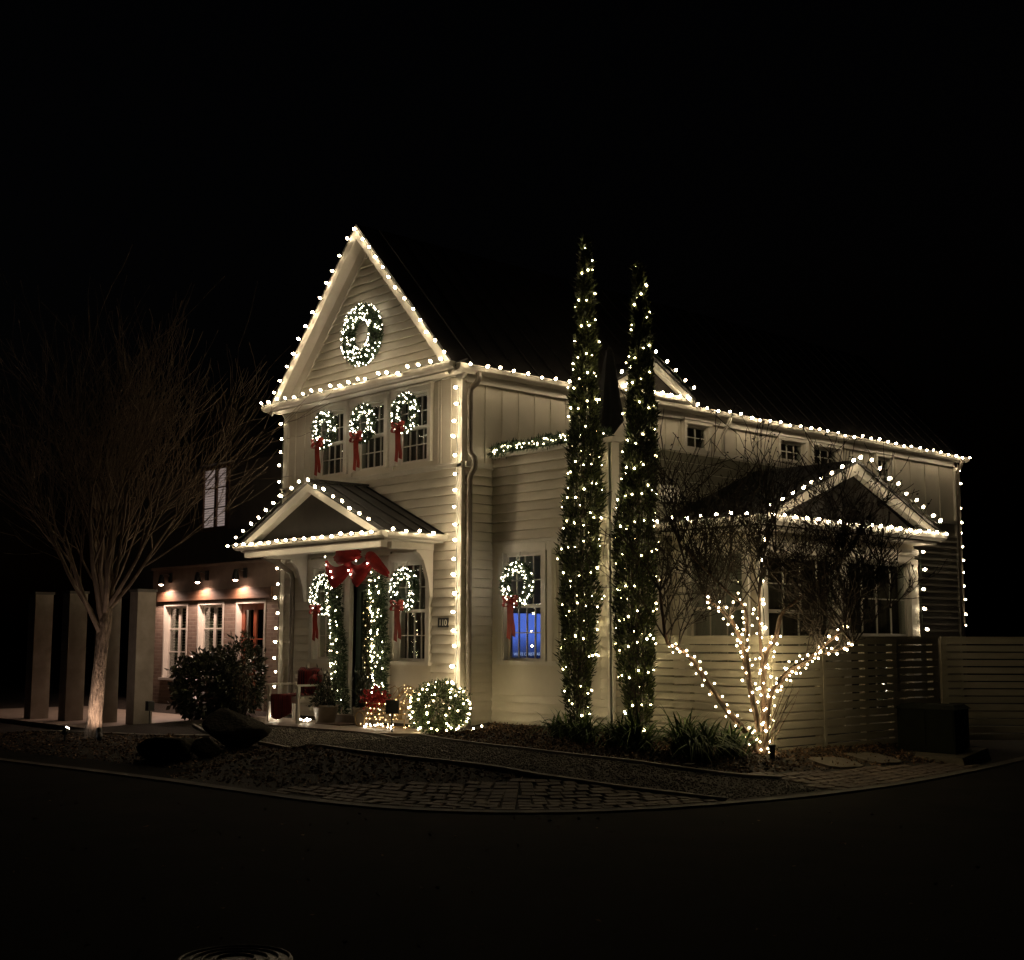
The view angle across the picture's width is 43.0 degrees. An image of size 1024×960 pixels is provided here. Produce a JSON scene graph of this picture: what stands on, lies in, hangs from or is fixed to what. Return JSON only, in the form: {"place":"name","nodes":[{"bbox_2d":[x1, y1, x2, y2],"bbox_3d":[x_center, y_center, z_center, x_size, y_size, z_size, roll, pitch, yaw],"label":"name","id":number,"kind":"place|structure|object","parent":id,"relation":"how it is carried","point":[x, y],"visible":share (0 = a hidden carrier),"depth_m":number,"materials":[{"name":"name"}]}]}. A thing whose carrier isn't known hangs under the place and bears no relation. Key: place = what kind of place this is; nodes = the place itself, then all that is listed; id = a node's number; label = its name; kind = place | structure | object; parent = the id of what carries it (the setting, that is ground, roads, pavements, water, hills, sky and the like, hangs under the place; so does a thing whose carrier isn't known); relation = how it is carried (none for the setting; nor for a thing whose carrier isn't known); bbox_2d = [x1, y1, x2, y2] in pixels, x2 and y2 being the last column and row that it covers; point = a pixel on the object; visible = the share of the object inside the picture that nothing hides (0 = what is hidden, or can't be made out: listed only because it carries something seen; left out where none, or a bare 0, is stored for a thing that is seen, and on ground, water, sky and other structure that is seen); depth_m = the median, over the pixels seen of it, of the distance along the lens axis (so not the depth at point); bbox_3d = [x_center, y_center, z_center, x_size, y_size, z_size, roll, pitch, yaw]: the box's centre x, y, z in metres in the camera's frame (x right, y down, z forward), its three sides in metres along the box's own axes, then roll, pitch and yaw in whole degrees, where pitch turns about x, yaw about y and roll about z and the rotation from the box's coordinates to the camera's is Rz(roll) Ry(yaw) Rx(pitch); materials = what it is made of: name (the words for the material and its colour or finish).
{"place":"outdoors","nodes":[
{"label":"outdoors","id":0,"kind":"place"},
{"bbox_2d":[0,706,201,729],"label":"patio","id":1,"kind":"structure","parent":0,"point":[16,716],"depth_m":23.90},
{"bbox_2d":[24,592,54,718],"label":"patio pier","id":2,"kind":"structure","parent":1,"relation":"on","point":[38,663],"depth_m":24.19,"materials":[{"name":"paint"}]},
{"bbox_2d":[58,591,89,720],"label":"patio pier","id":3,"kind":"structure","parent":1,"relation":"on","point":[72,662],"depth_m":23.64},
{"bbox_2d":[94,590,121,722],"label":"patio pier","id":4,"kind":"structure","parent":1,"relation":"on","point":[110,704],"depth_m":23.14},
{"bbox_2d":[125,589,157,724],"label":"patio pier","id":5,"kind":"structure","parent":1,"relation":"on","point":[140,669],"depth_m":22.63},
{"bbox_2d":[198,724,820,800],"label":"gravel path","id":6,"kind":"structure","parent":0,"point":[640,782],"depth_m":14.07,"materials":[{"name":"gravel"}]},
{"bbox_2d":[0,653,1023,959],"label":"road","id":7,"kind":"structure","parent":0,"point":[642,885],"depth_m":9.01,"materials":[{"name":"asphalt"}]},
{"bbox_2d":[178,945,292,959],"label":"manhole cover","id":8,"kind":"object","parent":7,"relation":"on","point":[244,952],"visible":1,"depth_m":6.66,"materials":[{"name":"metal"}]},
{"bbox_2d":[0,756,1023,813],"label":"kerb","id":9,"kind":"structure","parent":7,"relation":"on","point":[626,809],"depth_m":13.41,"materials":[{"name":"concrete"}]},
{"bbox_2d":[0,682,1023,809],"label":"yard","id":10,"kind":"structure","parent":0,"point":[12,695],"depth_m":16.62,"materials":[{"name":"soil"}]},
{"bbox_2d":[5,730,211,736],"bbox_3d":[-9.048,4.246,21.699,10.240,0.344,0.446,-4,-8,29],"label":"path edging","id":11,"kind":"object","parent":10,"relation":"on","point":[137,734],"visible":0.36,"depth_m":19.91,"materials":[{"name":"concrete"}]},
{"bbox_2d":[0,244,330,737],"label":"bare tree","id":12,"kind":"object","parent":10,"relation":"on","point":[103,575],"visible":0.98,"depth_m":19.80,"materials":[{"name":"brown plant"}]},
{"bbox_2d":[104,391,283,710],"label":"brick house","id":13,"kind":"structure","parent":10,"relation":"on","point":[241,598],"depth_m":28.38,"materials":[{"name":"brown brick"}]},
{"bbox_2d":[158,603,187,679],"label":"window","id":14,"kind":"structure","parent":13,"relation":"in","point":[171,631],"depth_m":27.89,"materials":[{"name":"white wood"}]},
{"bbox_2d":[196,601,223,677],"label":"window","id":15,"kind":"structure","parent":13,"relation":"in","point":[205,610],"depth_m":26.84,"materials":[{"name":"white wood"}]},
{"bbox_2d":[200,463,230,531],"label":"window","id":16,"kind":"structure","parent":13,"relation":"in","point":[226,498],"depth_m":29.67,"materials":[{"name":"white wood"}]},
{"bbox_2d":[232,568,246,580],"bbox_3d":[-5.359,1.856,25.549,0.302,0.273,0.149,6,-9,-42],"label":"wall lamp","id":17,"kind":"object","parent":13,"relation":"attached to","point":[235,575],"visible":1,"depth_m":25.47,"materials":[{"name":"black metal"}]},
{"bbox_2d":[191,737,222,757],"bbox_3d":[-3.961,3.502,16.924,0.378,0.314,0.333,-1,-7,9],"label":"boulder","id":18,"kind":"object","parent":10,"relation":"on","point":[204,746],"visible":0.98,"depth_m":16.84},
{"bbox_2d":[164,640,250,720],"bbox_3d":[-5.490,3.667,23.532,1.478,1.553,2.126,6,-9,-42],"label":"leafy shrub","id":19,"kind":"object","parent":10,"relation":"on","point":[190,672],"visible":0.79,"depth_m":23.11,"materials":[{"name":"green plant"}]},
{"bbox_2d":[211,629,270,716],"bbox_3d":[-4.790,3.452,23.030,1.077,1.635,1.090,6,-9,-42],"label":"leafy shrub","id":20,"kind":"object","parent":10,"relation":"on","point":[241,704],"visible":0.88,"depth_m":22.84,"materials":[{"name":"green plant"}]},
{"bbox_2d":[0,729,522,787],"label":"mulch","id":21,"kind":"object","parent":10,"relation":"on","point":[255,751],"visible":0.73,"depth_m":15.70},
{"bbox_2d":[136,737,193,762],"bbox_3d":[-4.546,3.536,17.110,0.817,0.327,0.623,0,-7,5],"label":"boulder","id":22,"kind":"object","parent":21,"relation":"on","point":[163,749],"visible":0.95,"depth_m":16.84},
{"bbox_2d":[202,708,270,748],"bbox_3d":[-3.778,3.405,17.666,0.832,0.602,1.048,6,-9,-38],"label":"boulder","id":23,"kind":"object","parent":21,"relation":"on","point":[229,728],"visible":0.91,"depth_m":17.47,"materials":[{"name":"stone"}]},
{"bbox_2d":[203,716,454,735],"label":"porch slab","id":24,"kind":"structure","parent":10,"relation":"on","point":[308,725],"depth_m":20.29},
{"bbox_2d":[265,670,325,723],"bbox_3d":[-3.600,3.607,21.694,0.600,0.838,0.960,6,-9,-42],"label":"garden bench","id":25,"kind":"object","parent":24,"relation":"on","point":[297,700],"visible":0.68,"depth_m":21.78,"materials":[{"name":"paint"}]},
{"bbox_2d":[271,667,320,718],"bbox_3d":[-3.604,3.551,21.684,0.589,0.854,0.655,6,-9,-42],"label":"plaid blanket","id":26,"kind":"object","parent":25,"relation":"on","point":[281,707],"visible":0.88,"depth_m":21.60,"materials":[{"name":"fabric"}]},
{"bbox_2d":[306,674,322,693],"bbox_3d":[-3.280,3.384,21.592,0.191,0.320,0.320,6,-9,-42],"label":"cushion","id":27,"kind":"object","parent":25,"relation":"on","point":[311,679],"visible":0.79,"depth_m":21.53,"materials":[{"name":"fabric"}]},
{"bbox_2d":[303,662,349,722],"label":"potted plant","id":28,"kind":"object","parent":24,"relation":"on","point":[326,711],"visible":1,"depth_m":21.23,"materials":[{"name":"green plant"}]},
{"bbox_2d":[351,663,374,725],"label":"potted plant","id":29,"kind":"object","parent":24,"relation":"on","point":[365,682],"visible":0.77,"depth_m":20.68,"materials":[{"name":"green plant"}]},
{"bbox_2d":[355,685,412,728],"bbox_3d":[-2.012,3.526,20.213,0.381,0.688,1.125,6,-9,-42],"label":"wire sleigh","id":30,"kind":"object","parent":24,"relation":"on","point":[382,712],"visible":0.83,"depth_m":20.16,"materials":[{"name":"gold metal"}]},
{"bbox_2d":[359,683,392,712],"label":"red flowers","id":31,"kind":"object","parent":30,"relation":"in","point":[377,696],"visible":0.95,"depth_m":20.34,"materials":[{"name":"plant"}]},
{"bbox_2d":[405,678,472,732],"bbox_3d":[-1.071,3.357,19.327,1.036,0.859,1.007,6,-9,-42],"label":"round shrub","id":32,"kind":"object","parent":24,"relation":"on","point":[454,718],"visible":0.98,"depth_m":19.14,"materials":[{"name":"green plant"}]},
{"bbox_2d":[385,700,398,731],"bbox_3d":[-1.784,3.543,19.362,0.200,0.530,0.021,0,-7,0],"label":"yard sign","id":33,"kind":"object","parent":10,"relation":"on","point":[392,707],"visible":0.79,"depth_m":19.37,"materials":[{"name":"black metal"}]},
{"bbox_2d":[388,685,424,719],"bbox_3d":[-1.611,3.466,20.253,0.188,0.556,0.802,6,-9,-42],"label":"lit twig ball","id":34,"kind":"object","parent":10,"relation":"on","point":[402,691],"visible":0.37,"depth_m":20.36,"materials":[{"name":"gold wood"}]},
{"bbox_2d":[192,724,725,800],"bbox_3d":[-1.997,3.555,16.779,1.411,0.351,11.082,6,-9,-42],"label":"path edging","id":35,"kind":"object","parent":10,"relation":"on","point":[533,774],"visible":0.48,"depth_m":13.81,"materials":[{"name":"concrete"}]},
{"bbox_2d":[272,778,718,809],"bbox_3d":[-0.189,3.134,12.968,4.922,0.221,1.264,-1,-7,9],"label":"paver apron","id":36,"kind":"object","parent":10,"relation":"on","point":[523,794],"visible":0.94,"depth_m":13.01,"materials":[{"name":"stone"}]},
{"bbox_2d":[527,709,595,738],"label":"strap plant","id":37,"kind":"object","parent":10,"relation":"on","point":[559,721],"visible":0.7,"depth_m":17.24,"materials":[{"name":"green plant"}]},
{"bbox_2d":[369,732,781,779],"bbox_3d":[0.061,3.455,16.417,7.035,0.324,1.162,-6,-10,43],"label":"path edging","id":38,"kind":"object","parent":10,"relation":"on","point":[708,771],"visible":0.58,"depth_m":14.66,"materials":[{"name":"concrete"}]},
{"bbox_2d":[553,234,611,725],"bbox_3d":[0.971,-0.009,18.519,0.779,7.192,0.823,6,-9,-42],"label":"cypress tree","id":39,"kind":"object","parent":10,"relation":"on","point":[581,366],"visible":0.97,"depth_m":18.35,"materials":[{"name":"green plant"}]},
{"bbox_2d":[557,260,602,715],"bbox_3d":[0.991,-0.092,18.554,0.632,6.839,0.670,6,-9,-42],"label":"light string","id":40,"kind":"object","parent":39,"relation":"attached to","point":[579,493],"visible":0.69,"depth_m":18.38,"materials":[{"name":"beige"}]},
{"bbox_2d":[232,224,969,737],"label":"clapboard house","id":41,"kind":"structure","parent":10,"relation":"on","point":[482,312],"depth_m":21.48,"materials":[{"name":"paint"}]},
{"bbox_2d":[273,423,283,687],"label":"light string","id":42,"kind":"object","parent":41,"relation":"attached to","point":[275,597],"visible":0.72,"depth_m":23.70,"materials":[{"name":"beige"}]},
{"bbox_2d":[226,530,374,546],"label":"light string","id":43,"kind":"object","parent":41,"relation":"attached to","point":[303,538],"visible":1,"depth_m":20.82,"materials":[{"name":"beige"}]},
{"bbox_2d":[271,237,349,402],"bbox_3d":[-3.659,-2.759,23.154,0.127,2.669,2.475,6,-9,-42],"label":"light string","id":44,"kind":"object","parent":41,"relation":"attached to","point":[312,312],"visible":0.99,"depth_m":23.05,"materials":[{"name":"beige"}]},
{"bbox_2d":[307,569,332,640],"bbox_3d":[-3.310,2.119,22.494,0.295,1.329,0.787,6,-9,-42],"label":"wreath","id":45,"kind":"object","parent":41,"relation":"attached to","point":[315,607],"visible":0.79,"depth_m":22.48,"materials":[{"name":"green plant"}]},
{"bbox_2d":[310,408,337,475],"bbox_3d":[-3.332,-0.674,22.864,0.298,1.236,0.762,6,-9,-42],"label":"wreath","id":46,"kind":"object","parent":41,"relation":"attached to","point":[320,442],"visible":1,"depth_m":22.79,"materials":[{"name":"green plant"}]},
{"bbox_2d":[306,558,343,662],"bbox_3d":[-3.157,2.270,22.588,0.236,1.795,1.100,6,-9,-42],"label":"window","id":47,"kind":"structure","parent":41,"relation":"in","point":[316,566],"depth_m":22.80,"materials":[{"name":"paint"}]},
{"bbox_2d":[312,400,350,478],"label":"window","id":48,"kind":"structure","parent":41,"relation":"in","point":[337,460],"depth_m":23.01,"materials":[{"name":"paint"}]},
{"bbox_2d":[322,576,350,713],"bbox_3d":[-2.952,2.788,21.930,0.463,2.629,0.668,6,-9,-42],"label":"garland","id":49,"kind":"object","parent":41,"relation":"hanging from","point":[336,623],"visible":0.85,"depth_m":21.88,"materials":[{"name":"green plant"}]},
{"bbox_2d":[260,358,443,405],"bbox_3d":[-2.823,-1.620,21.908,0.139,0.114,5.245,6,-9,-42],"label":"light string","id":50,"kind":"object","parent":41,"relation":"attached to","point":[378,373],"visible":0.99,"depth_m":21.65,"materials":[{"name":"beige"}]},
{"bbox_2d":[325,549,390,587],"bbox_3d":[-2.648,1.434,21.576,0.272,0.696,1.769,6,-9,-42],"label":"red bow","id":51,"kind":"object","parent":41,"relation":"hanging from","point":[338,575],"visible":0.94,"depth_m":21.48,"materials":[{"name":"fabric"}]},
{"bbox_2d":[339,302,383,366],"bbox_3d":[-2.570,-2.491,22.231,0.331,1.171,1.174,6,-9,-42],"label":"wreath","id":52,"kind":"object","parent":41,"relation":"attached to","point":[369,314],"visible":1,"depth_m":22.12,"materials":[{"name":"green plant"}]},
{"bbox_2d":[347,401,376,470],"bbox_3d":[-2.551,-0.766,22.012,0.298,1.256,0.767,6,-9,-42],"label":"wreath","id":53,"kind":"object","parent":41,"relation":"attached to","point":[357,435],"visible":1,"depth_m":21.93,"materials":[{"name":"green plant"}]},
{"bbox_2d":[355,583,382,714],"bbox_3d":[-2.331,2.801,21.667,0.055,2.160,0.890,6,-9,-42],"label":"door","id":54,"kind":"structure","parent":41,"relation":"in","point":[361,588],"depth_m":21.94,"materials":[{"name":"green paint"}]},
{"bbox_2d":[362,592,381,677],"bbox_3d":[-2.526,2.983,23.021,1.396,2.207,1.403,6,-9,-42],"label":"garland","id":55,"kind":"object","parent":54,"relation":"in","point":[365,610],"visible":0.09,"depth_m":22.94,"materials":[{"name":"green plant"}]},
{"bbox_2d":[349,391,389,472],"bbox_3d":[-2.321,-0.748,22.124,0.349,1.359,1.070,6,-9,-42],"label":"window","id":56,"kind":"structure","parent":41,"relation":"in","point":[377,449],"depth_m":22.18,"materials":[{"name":"paint"}]},
{"bbox_2d":[364,569,391,718],"bbox_3d":[-2.148,2.635,21.051,0.479,2.471,0.588,6,-9,-42],"label":"garland","id":57,"kind":"object","parent":41,"relation":"hanging from","point":[378,616],"visible":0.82,"depth_m":21.03,"materials":[{"name":"green plant"}]},
{"bbox_2d":[353,228,445,353],"bbox_3d":[-1.866,-3.137,21.213,0.119,2.596,2.494,6,-9,-42],"label":"light string","id":58,"kind":"object","parent":41,"relation":"attached to","point":[404,298],"visible":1,"depth_m":21.20,"materials":[{"name":"beige"}]},
{"bbox_2d":[388,561,420,641],"bbox_3d":[-1.743,1.916,20.781,0.299,1.336,0.788,6,-9,-42],"label":"wreath","id":59,"kind":"object","parent":41,"relation":"attached to","point":[398,602],"visible":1,"depth_m":20.70,"materials":[{"name":"green plant"}]},
{"bbox_2d":[388,390,420,461],"bbox_3d":[-1.768,-0.890,21.165,0.304,1.239,0.763,6,-9,-42],"label":"wreath","id":60,"kind":"object","parent":41,"relation":"attached to","point":[398,428],"visible":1,"depth_m":21.08,"materials":[{"name":"green plant"}]},
{"bbox_2d":[387,552,431,665],"bbox_3d":[-1.545,2.089,20.914,0.354,1.835,1.100,6,-9,-42],"label":"window","id":61,"kind":"structure","parent":41,"relation":"in","point":[418,626],"depth_m":21.03,"materials":[{"name":"paint"}]},
{"bbox_2d":[390,381,434,466],"bbox_3d":[-1.539,-0.851,21.274,0.352,1.359,1.070,6,-9,-42],"label":"window","id":62,"kind":"structure","parent":41,"relation":"in","point":[419,446],"depth_m":21.31,"materials":[{"name":"paint"}]},
{"bbox_2d":[450,386,459,683],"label":"light string","id":63,"kind":"object","parent":41,"relation":"attached to","point":[454,539],"visible":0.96,"depth_m":20.00,"materials":[{"name":"beige"}]},
{"bbox_2d":[499,552,535,638],"bbox_3d":[0.053,1.719,19.716,0.299,1.395,0.786,6,-9,-42],"label":"wreath","id":64,"kind":"object","parent":41,"relation":"attached to","point":[511,600],"visible":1,"depth_m":19.62,"materials":[{"name":"green plant"}]},
{"bbox_2d":[495,541,546,664],"bbox_3d":[0.201,1.883,19.816,0.236,1.845,1.120,6,-9,-42],"label":"window","id":65,"kind":"structure","parent":41,"relation":"in","point":[506,552],"depth_m":19.81,"materials":[{"name":"paint"}]},
{"bbox_2d":[487,425,614,460],"bbox_3d":[0.543,-0.573,19.632,0.333,0.343,2.701,6,-9,-42],"label":"garland","id":66,"kind":"object","parent":41,"relation":"attached to","point":[548,439],"visible":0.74,"depth_m":19.80,"materials":[{"name":"green plant"}]},
{"bbox_2d":[544,538,599,666],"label":"wall","id":67,"kind":"structure","parent":41,"relation":"in","point":[553,582],"depth_m":19.27,"materials":[{"name":"paint"}]},
{"bbox_2d":[598,347,623,435],"bbox_3d":[1.545,-0.985,20.616,0.494,2.280,0.494,6,-9,-42],"label":"closed umbrella","id":68,"kind":"object","parent":41,"relation":"on","point":[611,410],"visible":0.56,"depth_m":20.54,"materials":[{"name":"black fabric"}]},
{"bbox_2d":[682,417,713,450],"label":"window","id":69,"kind":"structure","parent":41,"relation":"in","point":[691,427],"depth_m":24.23,"materials":[{"name":"paint"}]},
{"bbox_2d":[676,538,753,670],"bbox_3d":[2.981,1.834,18.700,0.348,1.905,1.310,6,-9,-42],"label":"window","id":70,"kind":"structure","parent":41,"relation":"in","point":[715,625],"depth_m":18.83,"materials":[{"name":"paint"}]},
{"bbox_2d":[776,434,809,465],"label":"window","id":71,"kind":"structure","parent":41,"relation":"in","point":[790,442],"depth_m":26.21,"materials":[{"name":"paint"}]},
{"bbox_2d":[759,542,846,669],"bbox_3d":[4.126,1.891,18.812,2.030,1.885,0.356,6,-9,-42],"label":"window","id":72,"kind":"structure","parent":41,"relation":"in","point":[787,626],"depth_m":18.84,"materials":[{"name":"paint"}]},
{"bbox_2d":[809,440,842,464],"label":"window","id":73,"kind":"structure","parent":41,"relation":"in","point":[822,450],"depth_m":26.95,"materials":[{"name":"glass"}]},
{"bbox_2d":[695,403,970,458],"bbox_3d":[6.968,-0.928,26.885,9.842,0.111,0.145,6,-9,-42],"label":"light string","id":74,"kind":"object","parent":41,"relation":"attached to","point":[819,429],"visible":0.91,"depth_m":26.57,"materials":[{"name":"beige"}]},
{"bbox_2d":[774,512,947,534],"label":"light string","id":75,"kind":"object","parent":41,"relation":"attached to","point":[900,528],"visible":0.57,"depth_m":19.88,"materials":[{"name":"beige"}]},
{"bbox_2d":[844,549,917,709],"bbox_3d":[5.595,2.379,20.097,2.000,2.535,0.350,6,-9,-42],"label":"window","id":76,"kind":"structure","parent":41,"relation":"in","point":[887,623],"depth_m":20.59,"materials":[{"name":"paint"}]},
{"bbox_2d":[873,451,894,490],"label":"window","id":77,"kind":"structure","parent":41,"relation":"in","point":[879,457],"depth_m":28.40,"materials":[{"name":"paint"}]},
{"bbox_2d":[868,458,941,523],"bbox_3d":[6.127,0.193,20.211,1.992,0.884,0.107,6,-9,-42],"label":"light string","id":78,"kind":"object","parent":41,"relation":"attached to","point":[906,493],"visible":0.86,"depth_m":20.22,"materials":[{"name":"beige"}]},
{"bbox_2d":[423,721,945,772],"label":"mulch","id":79,"kind":"object","parent":10,"relation":"on","point":[505,728],"visible":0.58,"depth_m":16.24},
{"bbox_2d":[547,709,612,742],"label":"strap plant","id":80,"kind":"object","parent":79,"relation":"on","point":[578,730],"visible":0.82,"depth_m":16.68,"materials":[{"name":"green plant"}]},
{"bbox_2d":[574,711,670,747],"bbox_3d":[1.391,3.123,16.349,1.365,0.448,1.383,1,-7,-10],"label":"strap plant","id":81,"kind":"object","parent":79,"relation":"on","point":[611,743],"visible":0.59,"depth_m":16.22,"materials":[{"name":"green plant"}]},
{"bbox_2d":[577,704,684,751],"bbox_3d":[1.530,3.011,15.854,1.492,0.580,1.702,3,-7,-20],"label":"strap plant","id":82,"kind":"object","parent":79,"relation":"on","point":[633,732],"visible":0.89,"depth_m":15.73,"materials":[{"name":"green plant"}]},
{"bbox_2d":[607,260,665,732],"bbox_3d":[1.664,0.210,17.713,0.821,6.604,0.831,6,-9,-42],"label":"cypress tree","id":83,"kind":"object","parent":79,"relation":"on","point":[631,478],"visible":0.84,"depth_m":17.54,"materials":[{"name":"green plant"}]},
{"bbox_2d":[616,284,657,730],"bbox_3d":[1.695,0.198,17.725,0.637,6.353,0.605,-3,-7,21],"label":"light string","id":84,"kind":"object","parent":83,"relation":"attached to","point":[632,494],"visible":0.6,"depth_m":17.56,"materials":[{"name":"beige"}]},
{"bbox_2d":[613,705,747,756],"bbox_3d":[2.060,2.979,15.580,1.686,0.610,1.614,-2,-7,14],"label":"strap plant","id":85,"kind":"object","parent":79,"relation":"on","point":[678,734],"visible":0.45,"depth_m":15.40,"materials":[{"name":"green plant"}]},
{"bbox_2d":[638,713,758,763],"bbox_3d":[2.233,2.976,15.079,1.688,0.535,1.562,6,-9,-42],"label":"strap plant","id":86,"kind":"object","parent":79,"relation":"on","point":[701,751],"visible":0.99,"depth_m":14.94,"materials":[{"name":"green plant"}]},
{"bbox_2d":[808,757,863,768],"bbox_3d":[3.919,3.422,15.696,0.670,0.136,0.437,5,-8,-32],"label":"stepping stone","id":87,"kind":"object","parent":79,"relation":"on","point":[826,762],"visible":0.91,"depth_m":15.63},
{"bbox_2d":[846,752,901,764],"bbox_3d":[4.569,3.515,16.379,0.708,0.146,0.509,6,-9,-42],"label":"stepping stone","id":88,"kind":"object","parent":79,"relation":"on","point":[881,759],"visible":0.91,"depth_m":16.30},
{"bbox_2d":[616,636,772,747],"bbox_3d":[2.381,2.840,17.310,0.130,1.527,2.675,6,-9,-42],"label":"slat fence","id":89,"kind":"object","parent":10,"relation":"on","point":[689,696],"visible":0.56,"depth_m":17.11,"materials":[{"name":"wood"}]},
{"bbox_2d":[697,717,785,756],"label":"strap plant","id":90,"kind":"object","parent":10,"relation":"on","point":[743,742],"visible":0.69,"depth_m":15.47,"materials":[{"name":"green plant"}]},
{"bbox_2d":[567,383,947,754],"bbox_3d":[3.030,1.119,16.217,4.324,4.568,2.349,2,-7,-18],"label":"crape myrtle","id":91,"kind":"object","parent":10,"relation":"on","point":[850,596],"visible":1,"depth_m":16.09,"materials":[{"name":"brown plant"}]},
{"bbox_2d":[671,592,852,753],"bbox_3d":[3.038,2.387,16.044,2.231,1.983,0.523,0,-7,-1],"label":"light string","id":92,"kind":"object","parent":91,"relation":"attached to","point":[844,648],"visible":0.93,"depth_m":15.96,"materials":[{"name":"beige"}]},
{"bbox_2d":[765,636,898,750],"bbox_3d":[4.303,2.841,17.278,2.900,1.527,0.130,6,-9,-42],"label":"slat fence","id":93,"kind":"object","parent":10,"relation":"on","point":[820,706],"visible":0.69,"depth_m":17.22,"materials":[{"name":"wood"}]},
{"bbox_2d":[747,763,980,789],"bbox_3d":[4.449,3.480,15.524,4.520,0.178,0.939,6,-9,-42],"label":"paver apron","id":94,"kind":"object","parent":10,"relation":"on","point":[853,778],"visible":0.92,"depth_m":15.04,"materials":[{"name":"stone"}]},
{"bbox_2d":[895,636,938,705],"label":"slat gate","id":95,"kind":"structure","parent":10,"relation":"on","point":[931,671],"depth_m":18.64,"materials":[{"name":"wood"}]},
{"bbox_2d":[906,747,990,764],"bbox_3d":[5.590,3.682,17.411,1.250,0.175,1.200,-5,-9,38],"label":"concrete pad","id":96,"kind":"object","parent":10,"relation":"on","point":[973,755],"visible":0.29,"depth_m":17.04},
{"bbox_2d":[895,702,970,754],"bbox_3d":[5.679,3.344,17.543,0.840,0.640,0.610,-5,-9,38],"label":"utility box","id":97,"kind":"object","parent":96,"relation":"on","point":[942,728],"visible":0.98,"depth_m":17.32,"materials":[{"name":"metal"}]},
{"bbox_2d":[898,710,925,746],"bbox_3d":[5.359,3.325,17.438,0.365,0.470,0.011,-5,-9,38],"label":"door","id":98,"kind":"structure","parent":97,"relation":"in","point":[911,723],"depth_m":17.43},
{"bbox_2d":[925,711,953,747],"bbox_3d":[5.654,3.297,17.209,0.365,0.470,0.011,-5,-9,38],"label":"door","id":99,"kind":"structure","parent":97,"relation":"in","point":[939,724],"depth_m":17.20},
{"bbox_2d":[939,637,1023,739],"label":"slat fence","id":100,"kind":"object","parent":10,"relation":"on","point":[945,670],"visible":0.81,"depth_m":18.99,"materials":[{"name":"wood"}]},
{"bbox_2d":[0,647,1023,667],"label":"ground","id":101,"kind":"structure","parent":0,"point":[57,650],"depth_m":187.81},
{"bbox_2d":[0,0,1023,647],"label":"sky","id":102,"kind":"structure","parent":0,"point":[847,176],"materials":[{"name":"black"}]},
{"bbox_2d":[513,612,539,657],"bbox_3d":[0.381,2.538,20.775,1.320,0.840,0.058,6,-9,-42],"label":"television","id":103,"kind":"object","parent":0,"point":[531,636],"visible":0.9,"depth_m":20.62,"materials":[{"name":"blue glass"}]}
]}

